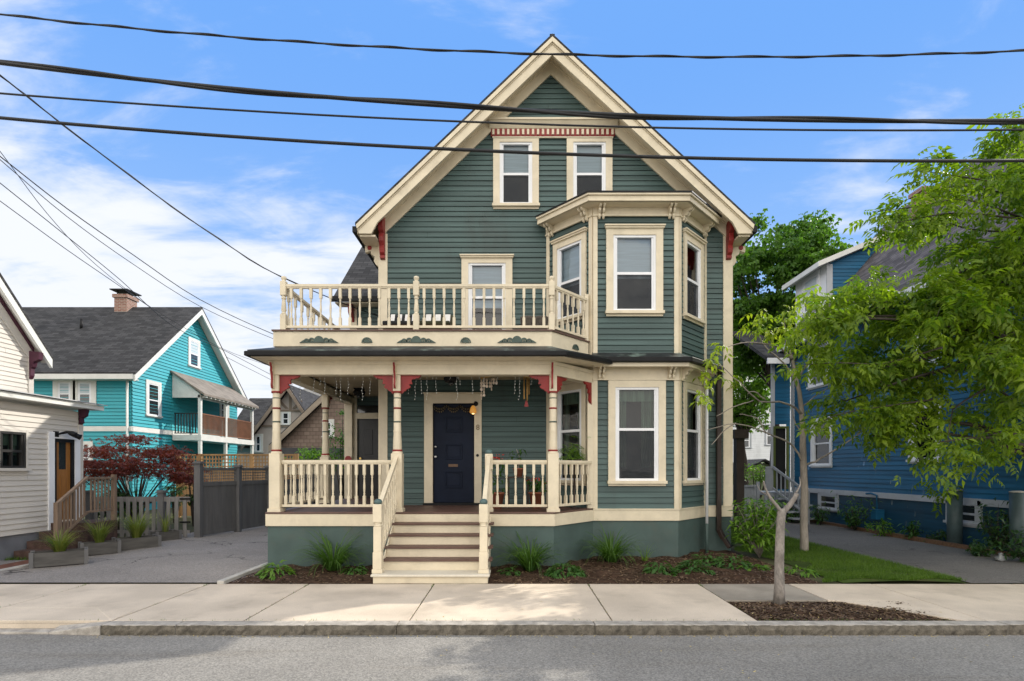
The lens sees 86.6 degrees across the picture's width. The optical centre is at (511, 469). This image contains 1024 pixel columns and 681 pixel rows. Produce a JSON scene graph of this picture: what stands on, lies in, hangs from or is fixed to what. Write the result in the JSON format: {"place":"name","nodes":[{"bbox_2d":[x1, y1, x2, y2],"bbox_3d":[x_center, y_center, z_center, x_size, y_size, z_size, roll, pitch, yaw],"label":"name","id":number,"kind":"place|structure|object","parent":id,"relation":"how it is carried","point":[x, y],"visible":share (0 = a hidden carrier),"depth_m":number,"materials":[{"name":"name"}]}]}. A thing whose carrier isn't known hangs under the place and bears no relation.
{"place":"outdoors","nodes":[
{"label":"outdoors","id":0,"kind":"place"},
{"bbox_2d":[97,608,131,621],"bbox_3d":[-9.525,1.818,6.465,9.950,0.204,0.570,0,0,0],"label":"driveway apron","id":1,"kind":"object","parent":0,"point":[112,614],"visible":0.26,"depth_m":6.51,"materials":[{"name":"concrete"}]},
{"bbox_2d":[0,151,265,364],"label":"service wire","id":2,"kind":"object","parent":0,"point":[99,267],"visible":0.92,"depth_m":16.20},
{"bbox_2d":[0,526,267,582],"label":"driveway","id":3,"kind":"structure","parent":0,"point":[210,558],"depth_m":9.71,"materials":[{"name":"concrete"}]},
{"bbox_2d":[29,547,87,568],"bbox_3d":[-8.123,1.583,9.751,0.810,0.275,0.400,0,0,-38],"label":"planter box","id":4,"kind":"object","parent":3,"relation":"on","point":[46,558],"visible":0.99,"depth_m":9.63,"materials":[{"name":"grey paint"}]},
{"bbox_2d":[35,527,82,551],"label":"grass tuft","id":5,"kind":"object","parent":4,"relation":"on","point":[59,545],"visible":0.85,"depth_m":9.71,"materials":[{"name":"plant"}]},
{"bbox_2d":[78,539,120,554],"bbox_3d":[-8.367,1.587,11.017,0.660,0.265,0.400,0,0,-44],"label":"planter box","id":6,"kind":"object","parent":3,"relation":"on","point":[108,546],"visible":0.7,"depth_m":10.93,"materials":[{"name":"grey paint"}]},
{"bbox_2d":[82,516,115,542],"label":"grass tuft","id":7,"kind":"object","parent":6,"relation":"on","point":[100,537],"visible":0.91,"depth_m":10.96,"materials":[{"name":"plant"}]},
{"bbox_2d":[111,534,160,550],"bbox_3d":[-8.110,1.583,11.735,0.420,0.275,0.810,0,0,40],"label":"planter box","id":8,"kind":"object","parent":3,"relation":"on","point":[141,542],"visible":0.65,"depth_m":11.64,"materials":[{"name":"grey paint"}]},
{"bbox_2d":[108,507,160,537],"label":"grass tuft","id":9,"kind":"object","parent":8,"relation":"on","point":[137,528],"visible":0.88,"depth_m":11.67,"materials":[{"name":"plant"}]},
{"bbox_2d":[148,529,181,540],"bbox_3d":[-8.308,1.593,13.011,0.400,0.255,0.560,0,0,34],"label":"planter box","id":10,"kind":"object","parent":3,"relation":"on","point":[172,534],"visible":0.67,"depth_m":12.94,"materials":[{"name":"grey paint"}]},
{"bbox_2d":[0,183,268,373],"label":"service wire","id":11,"kind":"object","parent":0,"point":[115,275],"visible":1,"depth_m":15.47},
{"bbox_2d":[0,156,272,333],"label":"service wire","id":12,"kind":"object","parent":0,"point":[118,244],"visible":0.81,"depth_m":9.52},
{"bbox_2d":[0,159,272,338],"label":"service wire","id":13,"kind":"object","parent":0,"point":[113,250],"visible":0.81,"depth_m":9.65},
{"bbox_2d":[237,384,318,467],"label":"pale tudor house","id":14,"kind":"structure","parent":0,"point":[293,406],"depth_m":33.00,"materials":[{"name":"paint"}]},
{"bbox_2d":[254,434,263,452],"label":"window","id":15,"kind":"structure","parent":14,"relation":"in","point":[258,438],"depth_m":32.96,"materials":[{"name":"white paint"}]},
{"bbox_2d":[268,395,343,501],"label":"brown shingle house","id":16,"kind":"structure","parent":0,"point":[303,430],"depth_m":27.00,"materials":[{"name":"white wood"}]},
{"bbox_2d":[0,634,1023,680],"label":"road","id":17,"kind":"structure","parent":0,"point":[41,657],"depth_m":5.22,"materials":[{"name":"grey asphalt"}]},
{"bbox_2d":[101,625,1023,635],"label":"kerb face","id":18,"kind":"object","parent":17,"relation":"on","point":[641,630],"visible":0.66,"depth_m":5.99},
{"bbox_2d":[0,584,1023,627],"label":"sidewalk","id":19,"kind":"structure","parent":0,"point":[50,606],"depth_m":7.08,"materials":[{"name":"concrete"}]},
{"bbox_2d":[727,602,953,620],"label":"tree pit soil","id":20,"kind":"object","parent":19,"relation":"in","point":[864,610],"visible":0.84,"depth_m":6.52,"materials":[{"name":"soil"}]},
{"bbox_2d":[233,552,955,620],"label":"bark chips","id":21,"kind":"object","parent":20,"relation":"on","point":[837,605],"visible":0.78,"depth_m":7.01,"materials":[{"name":"brown wood"}]},
{"bbox_2d":[757,477,800,604],"bbox_3d":[3.434,0.926,7.020,0.570,1.664,0.146,0,0,0],"label":"lopped tree","id":22,"kind":"object","parent":20,"relation":"on","point":[779,590],"visible":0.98,"depth_m":6.97,"materials":[{"name":"grey plant"}]},
{"bbox_2d":[0,59,1023,124],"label":"overhead cable","id":23,"kind":"object","parent":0,"point":[471,106],"visible":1,"depth_m":5.98,"materials":[{"name":"black rubber"}]},
{"bbox_2d":[0,116,1023,162],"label":"overhead cable","id":24,"kind":"object","parent":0,"point":[521,152],"visible":1,"depth_m":5.79,"materials":[{"name":"black rubber"}]},
{"bbox_2d":[0,13,1023,58],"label":"overhead cable","id":25,"kind":"object","parent":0,"point":[490,51],"visible":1,"depth_m":6.19,"materials":[{"name":"black rubber"}]},
{"bbox_2d":[0,92,1023,130],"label":"overhead cable","id":26,"kind":"object","parent":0,"point":[411,119],"visible":1,"depth_m":5.79,"materials":[{"name":"rubber"}]},
{"bbox_2d":[0,479,1023,584],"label":"yard ground","id":27,"kind":"structure","parent":0,"point":[190,527],"depth_m":8.54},
{"bbox_2d":[0,273,116,560],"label":"cream house","id":28,"kind":"structure","parent":27,"relation":"on","point":[42,485],"depth_m":11.18,"materials":[{"name":"white paint"}]},
{"bbox_2d":[0,428,31,472],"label":"window","id":29,"kind":"structure","parent":28,"relation":"in","point":[14,443],"depth_m":10.60,"materials":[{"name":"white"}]},
{"bbox_2d":[57,442,69,519],"bbox_3d":[-9.636,0.250,11.623,0.048,1.663,0.395,0,0,0],"label":"wooden door","id":30,"kind":"structure","parent":28,"relation":"in","point":[63,448],"depth_m":11.64,"materials":[{"name":"orange wood"}]},
{"bbox_2d":[55,438,74,518],"bbox_3d":[-9.600,0.215,11.623,0.040,1.733,0.535,0,0,0],"label":"storm door","id":31,"kind":"structure","parent":28,"relation":"in","point":[72,442],"depth_m":11.82,"materials":[{"name":"wood"}]},
{"bbox_2d":[96,488,143,534],"bbox_3d":[-10.463,1.099,14.196,1.449,1.278,1.422,0,0,-40],"label":"shrub","id":32,"kind":"object","parent":27,"relation":"on","point":[121,494],"visible":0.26,"depth_m":14.31,"materials":[{"name":"green plant"}]},
{"bbox_2d":[0,562,267,583],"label":"drive edging","id":33,"kind":"object","parent":27,"relation":"on","point":[239,575],"visible":0.16,"depth_m":8.91,"materials":[{"name":"concrete"}]},
{"bbox_2d":[83,490,190,536],"bbox_3d":[-9.653,1.168,13.450,3.453,1.303,0.200,0,0,0],"label":"picket fence","id":34,"kind":"object","parent":27,"relation":"on","point":[162,500],"visible":0.47,"depth_m":13.40,"materials":[{"name":"grey paint"}]},
{"bbox_2d":[22,288,258,510],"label":"turquoise house","id":35,"kind":"structure","parent":27,"relation":"on","point":[145,371],"depth_m":24.38,"materials":[{"name":"teal wood"}]},
{"bbox_2d":[53,381,74,399],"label":"window","id":36,"kind":"structure","parent":35,"relation":"in","point":[57,385],"depth_m":21.96,"materials":[{"name":"white paint"}]},
{"bbox_2d":[73,381,96,404],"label":"window","id":37,"kind":"structure","parent":35,"relation":"in","point":[77,385],"depth_m":21.96,"materials":[{"name":"white paint"}]},
{"bbox_2d":[145,379,162,418],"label":"window","id":38,"kind":"structure","parent":35,"relation":"in","point":[157,413],"depth_m":23.28,"materials":[{"name":"white paint"}]},
{"bbox_2d":[187,336,201,369],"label":"window","id":39,"kind":"structure","parent":35,"relation":"in","point":[193,355],"depth_m":26.20,"materials":[{"name":"white paint"}]},
{"bbox_2d":[83,432,213,520],"bbox_3d":[-10.498,0.365,15.067,4.049,2.725,3.347,0,0,0],"label":"red maple","id":40,"kind":"object","parent":27,"relation":"on","point":[121,468],"visible":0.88,"depth_m":14.66,"materials":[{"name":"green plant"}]},
{"bbox_2d":[162,474,186,522],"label":"evergreen shrub","id":41,"kind":"object","parent":27,"relation":"on","point":[174,488],"visible":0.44,"depth_m":17.52,"materials":[{"name":"green plant"}]},
{"bbox_2d":[182,474,193,525],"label":"evergreen shrub","id":42,"kind":"object","parent":27,"relation":"on","point":[191,502],"visible":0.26,"depth_m":16.36,"materials":[{"name":"green plant"}]},
{"bbox_2d":[176,454,298,516],"bbox_3d":[-9.858,0.579,19.500,4.355,2.282,0.120,0,0,0],"label":"lattice fence","id":43,"kind":"object","parent":27,"relation":"on","point":[251,459],"visible":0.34,"depth_m":19.49,"materials":[{"name":"brown wood"}]},
{"bbox_2d":[192,461,313,537],"bbox_3d":[-7.347,0.785,16.000,0.270,1.970,5.320,0,0,10],"label":"board fence","id":44,"kind":"object","parent":27,"relation":"on","point":[237,504],"visible":0.59,"depth_m":14.61,"materials":[{"name":"grey paint"}]},
{"bbox_2d":[285,446,343,503],"bbox_3d":[-7.692,0.397,20.927,2.124,2.669,2.070,0,0,39],"label":"shrub","id":45,"kind":"object","parent":27,"relation":"on","point":[313,455],"visible":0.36,"depth_m":20.77,"materials":[{"name":"green plant"}]},
{"bbox_2d":[329,409,343,498],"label":"shrub","id":46,"kind":"object","parent":27,"relation":"on","point":[341,441],"visible":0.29,"depth_m":21.93,"materials":[{"name":"green plant"}]},
{"bbox_2d":[244,33,757,583],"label":"green house","id":47,"kind":"structure","parent":27,"relation":"on","point":[618,273],"depth_m":10.87,"materials":[{"name":"paint"}]},
{"bbox_2d":[0,74,377,315],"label":"service wire","id":48,"kind":"object","parent":47,"relation":"attached to","point":[67,128],"visible":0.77,"depth_m":9.10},
{"bbox_2d":[358,419,377,497],"bbox_3d":[-3.540,-0.280,14.005,0.880,2.040,0.110,0,0,0],"label":"side door","id":49,"kind":"structure","parent":47,"relation":"in","point":[367,428],"depth_m":14.02,"materials":[{"name":"wood"}]},
{"bbox_2d":[382,314,412,324],"bbox_3d":[-2.125,-2.752,10.414,0.650,0.587,0.658,0,0,0],"label":"lounge chair","id":50,"kind":"object","parent":47,"relation":"on","point":[393,317],"visible":0.21,"depth_m":10.62,"materials":[{"name":"white wood"}]},
{"bbox_2d":[420,314,452,324],"bbox_3d":[-1.448,-2.752,10.414,0.650,0.587,0.658,0,0,0],"label":"lounge chair","id":51,"kind":"object","parent":47,"relation":"on","point":[439,319],"visible":0.27,"depth_m":10.62,"materials":[{"name":"white wood"}]},
{"bbox_2d":[434,404,473,501],"bbox_3d":[-1.224,-0.339,11.417,0.843,2.068,0.115,0,0,0],"label":"front door","id":52,"kind":"structure","parent":47,"relation":"in","point":[453,432],"depth_m":11.43,"materials":[{"name":"blue paint"}]},
{"bbox_2d":[460,254,513,324],"bbox_3d":[-0.525,-3.551,11.595,1.133,1.862,0.610,0,0,0],"label":"window","id":53,"kind":"structure","parent":47,"relation":"in","point":[475,268],"depth_m":11.39,"materials":[{"name":"beige paint"}]},
{"bbox_2d":[483,454,509,508],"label":"potted plant","id":54,"kind":"object","parent":47,"relation":"on","point":[501,495],"visible":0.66,"depth_m":10.32,"materials":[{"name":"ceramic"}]},
{"bbox_2d":[492,138,539,208],"bbox_3d":[0.084,-6.189,11.603,0.995,1.471,0.595,0,0,0],"label":"window","id":55,"kind":"structure","parent":47,"relation":"in","point":[515,176],"depth_m":11.37,"materials":[{"name":"beige paint"}]},
{"bbox_2d":[507,449,529,507],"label":"potted plant","id":56,"kind":"object","parent":47,"relation":"on","point":[519,472],"visible":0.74,"depth_m":10.61,"materials":[{"name":"green plant"}]},
{"bbox_2d":[523,478,546,507],"bbox_3d":[0.524,0.452,10.503,0.648,0.592,0.506,0,0,0],"label":"flower pot","id":57,"kind":"object","parent":47,"relation":"on","point":[537,494],"visible":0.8,"depth_m":10.41,"materials":[{"name":"ceramic"}]},
{"bbox_2d":[550,227,588,324],"bbox_3d":[1.232,-3.828,10.982,0.740,1.749,0.940,0,0,-43],"label":"window","id":58,"kind":"structure","parent":47,"relation":"in","point":[570,258],"depth_m":10.95,"materials":[{"name":"beige paint"}]},
{"bbox_2d":[558,436,585,507],"bbox_3d":[1.148,0.049,10.550,0.615,1.398,0.767,0,0,-30],"label":"potted plant","id":59,"kind":"object","parent":47,"relation":"on","point":[571,457],"visible":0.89,"depth_m":10.53,"materials":[{"name":"green plant"}]},
{"bbox_2d":[557,383,586,485],"bbox_3d":[1.304,-0.698,11.048,0.545,2.034,0.910,0,0,-43],"label":"window","id":60,"kind":"structure","parent":47,"relation":"in","point":[565,399],"depth_m":10.99,"materials":[{"name":"beige paint"}]},
{"bbox_2d":[567,138,611,199],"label":"window","id":61,"kind":"structure","parent":47,"relation":"in","point":[584,174],"depth_m":11.39,"materials":[{"name":"beige paint"}]},
{"bbox_2d":[604,224,665,317],"bbox_3d":[2.364,-3.828,10.670,1.165,1.749,0.560,0,0,0],"label":"window","id":62,"kind":"structure","parent":47,"relation":"in","point":[634,252],"depth_m":10.49,"materials":[{"name":"beige paint"}]},
{"bbox_2d":[607,380,667,485],"bbox_3d":[2.409,-0.698,10.678,1.147,2.034,0.545,0,0,0],"label":"window","id":63,"kind":"structure","parent":47,"relation":"in","point":[636,408],"depth_m":10.49,"materials":[{"name":"beige paint"}]},
{"bbox_2d":[666,382,704,485],"bbox_3d":[3.579,-0.698,11.005,0.740,2.034,0.910,0,0,43],"label":"window","id":64,"kind":"structure","parent":47,"relation":"in","point":[693,445],"depth_m":11.11,"materials":[{"name":"beige paint"}]},
{"bbox_2d":[663,227,707,326],"bbox_3d":[3.579,-3.828,11.005,0.740,1.749,0.940,0,0,43],"label":"window","id":65,"kind":"structure","parent":47,"relation":"in","point":[693,244],"depth_m":11.11,"materials":[{"name":"beige paint"}]},
{"bbox_2d":[226,549,821,583],"bbox_3d":[0.185,1.685,9.882,9.030,0.107,3.436,0,0,0],"label":"planting bed","id":66,"kind":"object","parent":27,"relation":"on","point":[596,568],"visible":0.3,"depth_m":8.62,"materials":[{"name":"soil"}]},
{"bbox_2d":[254,560,295,580],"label":"leafy plant","id":67,"kind":"object","parent":66,"relation":"on","point":[290,572],"visible":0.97,"depth_m":8.64,"materials":[{"name":"green plant"}]},
{"bbox_2d":[290,529,372,577],"bbox_3d":[-2.989,1.339,9.111,1.751,0.778,1.659,0,0,-42],"label":"daylily","id":68,"kind":"object","parent":66,"relation":"on","point":[331,563],"visible":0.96,"depth_m":9.02,"materials":[{"name":"green plant"}]},
{"bbox_2d":[490,531,572,575],"bbox_3d":[0.237,1.335,9.036,1.658,0.756,1.643,0,0,16],"label":"daylily","id":69,"kind":"object","parent":66,"relation":"on","point":[527,560],"visible":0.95,"depth_m":9.00,"materials":[{"name":"green plant"}]},
{"bbox_2d":[543,562,586,578],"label":"leafy plant","id":70,"kind":"object","parent":66,"relation":"on","point":[572,568],"visible":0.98,"depth_m":8.60,"materials":[{"name":"green plant"}]},
{"bbox_2d":[569,523,646,565],"bbox_3d":[1.785,1.334,9.890,1.622,0.778,1.650,0,0,0],"label":"daylily","id":71,"kind":"object","parent":66,"relation":"on","point":[608,552],"visible":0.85,"depth_m":9.75,"materials":[{"name":"green plant"}]},
{"bbox_2d":[642,561,678,575],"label":"leafy plant","id":72,"kind":"object","parent":66,"relation":"on","point":[647,569],"visible":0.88,"depth_m":8.75,"materials":[{"name":"green plant"}]},
{"bbox_2d":[673,560,715,574],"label":"leafy plant","id":73,"kind":"object","parent":66,"relation":"on","point":[689,565],"visible":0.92,"depth_m":8.87,"materials":[{"name":"green plant"}]},
{"bbox_2d":[710,553,753,569],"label":"leafy plant","id":74,"kind":"object","parent":66,"relation":"on","point":[745,566],"visible":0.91,"depth_m":9.37,"materials":[{"name":"green plant"}]},
{"bbox_2d":[784,565,820,577],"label":"leafy plant","id":75,"kind":"object","parent":66,"relation":"on","point":[809,571],"visible":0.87,"depth_m":8.81,"materials":[{"name":"green plant"}]},
{"bbox_2d":[731,482,759,518],"bbox_3d":[7.300,1.070,18.570,2.300,1.300,0.100,0,0,0],"label":"grey yard fence","id":76,"kind":"object","parent":27,"relation":"on","point":[752,491],"visible":0.16,"depth_m":18.60,"materials":[{"name":"wood"}]},
{"bbox_2d":[744,462,764,498],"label":"shrub","id":77,"kind":"object","parent":27,"relation":"on","point":[760,479],"visible":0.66,"depth_m":23.94,"materials":[{"name":"green plant"}]},
{"bbox_2d":[724,496,790,557],"bbox_3d":[4.789,1.116,10.609,1.189,1.221,1.254,0,0,-36],"label":"shrub","id":78,"kind":"object","parent":27,"relation":"on","point":[757,532],"visible":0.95,"depth_m":10.51,"materials":[{"name":"green plant"}]},
{"bbox_2d":[733,356,790,484],"bbox_3d":[11.740,-2.289,27.351,4.751,8.032,4.408,0,0,0],"label":"garden tree","id":79,"kind":"object","parent":27,"relation":"on","point":[755,408],"visible":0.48,"depth_m":26.65,"materials":[{"name":"green plant"}]},
{"bbox_2d":[733,208,859,465],"bbox_3d":[11.910,-4.909,24.170,6.657,13.304,6.687,0,0,0],"label":"maple tree","id":80,"kind":"object","parent":27,"relation":"on","point":[804,249],"visible":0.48,"depth_m":22.71,"materials":[{"name":"green plant"}]},
{"bbox_2d":[733,133,1023,551],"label":"blue house","id":81,"kind":"structure","parent":27,"relation":"on","point":[842,473],"depth_m":15.93,"materials":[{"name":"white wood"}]},
{"bbox_2d":[776,429,785,488],"bbox_3d":[9.849,-0.380,19.977,0.411,2.400,0.050,0,0,0],"label":"side door","id":82,"kind":"structure","parent":81,"relation":"in","point":[780,444],"depth_m":19.95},
{"bbox_2d":[801,269,819,316],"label":"window","id":83,"kind":"structure","parent":81,"relation":"in","point":[813,279],"depth_m":19.50,"materials":[{"name":"white plastic"}]},
{"bbox_2d":[806,337,829,390],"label":"window","id":84,"kind":"structure","parent":81,"relation":"in","point":[812,386],"depth_m":18.25,"materials":[{"name":"white plastic"}]},
{"bbox_2d":[809,416,832,467],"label":"window","id":85,"kind":"structure","parent":81,"relation":"in","point":[819,448],"depth_m":18.37,"materials":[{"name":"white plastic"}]},
{"bbox_2d":[817,493,838,512],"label":"window","id":86,"kind":"structure","parent":81,"relation":"in","point":[831,503],"depth_m":17.40,"materials":[{"name":"white glass"}]},
{"bbox_2d":[906,404,942,463],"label":"window","id":87,"kind":"structure","parent":81,"relation":"in","point":[913,459],"depth_m":13.84,"materials":[{"name":"white plastic"}]},
{"bbox_2d":[943,501,982,528],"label":"window","id":88,"kind":"structure","parent":81,"relation":"in","point":[970,515],"depth_m":12.03,"materials":[{"name":"white glass"}]},
{"bbox_2d":[864,518,895,535],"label":"garden bush","id":89,"kind":"object","parent":27,"relation":"on","point":[880,530],"visible":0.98,"depth_m":13.97,"materials":[{"name":"green plant"}]},
{"bbox_2d":[768,103,1023,517],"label":"leafy tree","id":90,"kind":"object","parent":27,"relation":"on","point":[976,296],"visible":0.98,"depth_m":9.07,"materials":[{"name":"green plant"}]},
{"bbox_2d":[896,520,923,538],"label":"garden bush","id":91,"kind":"object","parent":27,"relation":"on","point":[911,532],"visible":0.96,"depth_m":13.17,"materials":[{"name":"green plant"}]},
{"bbox_2d":[947,489,962,543],"bbox_3d":[9.860,1.127,12.093,0.290,1.387,0.286,0,0,0],"label":"bollard","id":92,"kind":"object","parent":27,"relation":"on","point":[955,521],"visible":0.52,"depth_m":11.98,"materials":[{"name":"concrete"}]},
{"bbox_2d":[971,497,1023,553],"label":"garden bush","id":93,"kind":"object","parent":27,"relation":"on","point":[993,530],"visible":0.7,"depth_m":10.84,"materials":[{"name":"green plant"}]},
{"bbox_2d":[1009,491,1023,557],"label":"bollard","id":94,"kind":"object","parent":27,"relation":"on","point":[1016,510],"visible":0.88,"depth_m":10.51,"materials":[{"name":"concrete"}]},
{"bbox_2d":[0,0,1023,467],"label":"sky","id":95,"kind":"structure","parent":0,"point":[292,209],"materials":[{"name":"blue"}]},
{"bbox_2d":[747,459,768,500],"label":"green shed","id":96,"kind":"structure","parent":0,"point":[755,462],"depth_m":30.00,"materials":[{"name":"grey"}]},
{"bbox_2d":[733,351,792,491],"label":"white house","id":97,"kind":"structure","parent":0,"point":[757,445],"depth_m":41.99,"materials":[{"name":"grey"}]},
{"bbox_2d":[700,584,826,601],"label":"stained pavement","id":98,"kind":"structure","parent":0,"point":[745,592],"depth_m":7.53,"materials":[{"name":"concrete"}]},
{"bbox_2d":[731,528,966,582],"bbox_3d":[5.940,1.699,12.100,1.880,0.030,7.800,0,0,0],"label":"lawn","id":99,"kind":"structure","parent":0,"point":[803,564],"depth_m":9.04,"materials":[{"name":"plant"}]},
{"bbox_2d":[733,429,748,527],"bbox_3d":[6.476,0.295,15.500,0.400,2.850,0.400,0,0,0],"label":"dark post","id":100,"kind":"object","parent":99,"relation":"on","point":[740,436],"visible":0.71,"depth_m":15.39,"materials":[{"name":"wood"}]},
{"bbox_2d":[688,295,908,550],"bbox_3d":[5.769,-0.901,11.067,5.162,5.407,1.592,0,0,-13],"label":"young tree","id":101,"kind":"object","parent":99,"relation":"on","point":[804,535],"visible":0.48,"depth_m":11.13,"materials":[{"name":"green plant"}]},
{"bbox_2d":[731,517,1023,582],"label":"side driveway","id":102,"kind":"structure","parent":0,"point":[963,564],"depth_m":10.97,"materials":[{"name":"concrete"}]},
{"bbox_2d":[760,466,823,523],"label":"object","id":103,"kind":"structure","parent":102,"relation":"on","point":[785,495],"depth_m":18.05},
{"bbox_2d":[809,502,829,524],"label":"garden bush","id":104,"kind":"object","parent":102,"relation":"on","point":[818,517],"visible":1,"depth_m":16.58,"materials":[{"name":"green plant"}]},
{"bbox_2d":[830,490,880,529],"bbox_3d":[9.738,1.162,15.266,1.200,1.126,1.119,0,0,0],"label":"garden bush","id":105,"kind":"object","parent":102,"relation":"on","point":[853,519],"visible":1,"depth_m":15.21,"materials":[{"name":"green plant"}]},
{"bbox_2d":[810,520,1010,555],"bbox_3d":[9.720,1.680,14.800,0.100,0.120,8.400,0,0,0],"label":"timber edging","id":106,"kind":"object","parent":102,"relation":"on","point":[936,542],"visible":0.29,"depth_m":13.00,"materials":[{"name":"brown wood"}]},
{"bbox_2d":[965,536,995,556],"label":"garden bush","id":107,"kind":"object","parent":102,"relation":"on","point":[977,549],"visible":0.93,"depth_m":10.61,"materials":[{"name":"green plant"}]},
{"bbox_2d":[992,524,1023,562],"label":"garden bush","id":108,"kind":"object","parent":102,"relation":"on","point":[1017,552],"visible":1,"depth_m":10.03,"materials":[{"name":"green plant"}]},
{"bbox_2d":[835,600,984,620],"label":"pavement","id":109,"kind":"structure","parent":0,"point":[915,606],"depth_m":6.77,"materials":[{"name":"concrete"}]},
{"label":"ground","id":110,"kind":"structure","parent":0,"visible":0},
{"bbox_2d":[0,621,110,634],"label":"dropped kerb","id":111,"kind":"structure","parent":110,"relation":"on","point":[93,628],"depth_m":6.03,"materials":[{"name":"concrete"}]},
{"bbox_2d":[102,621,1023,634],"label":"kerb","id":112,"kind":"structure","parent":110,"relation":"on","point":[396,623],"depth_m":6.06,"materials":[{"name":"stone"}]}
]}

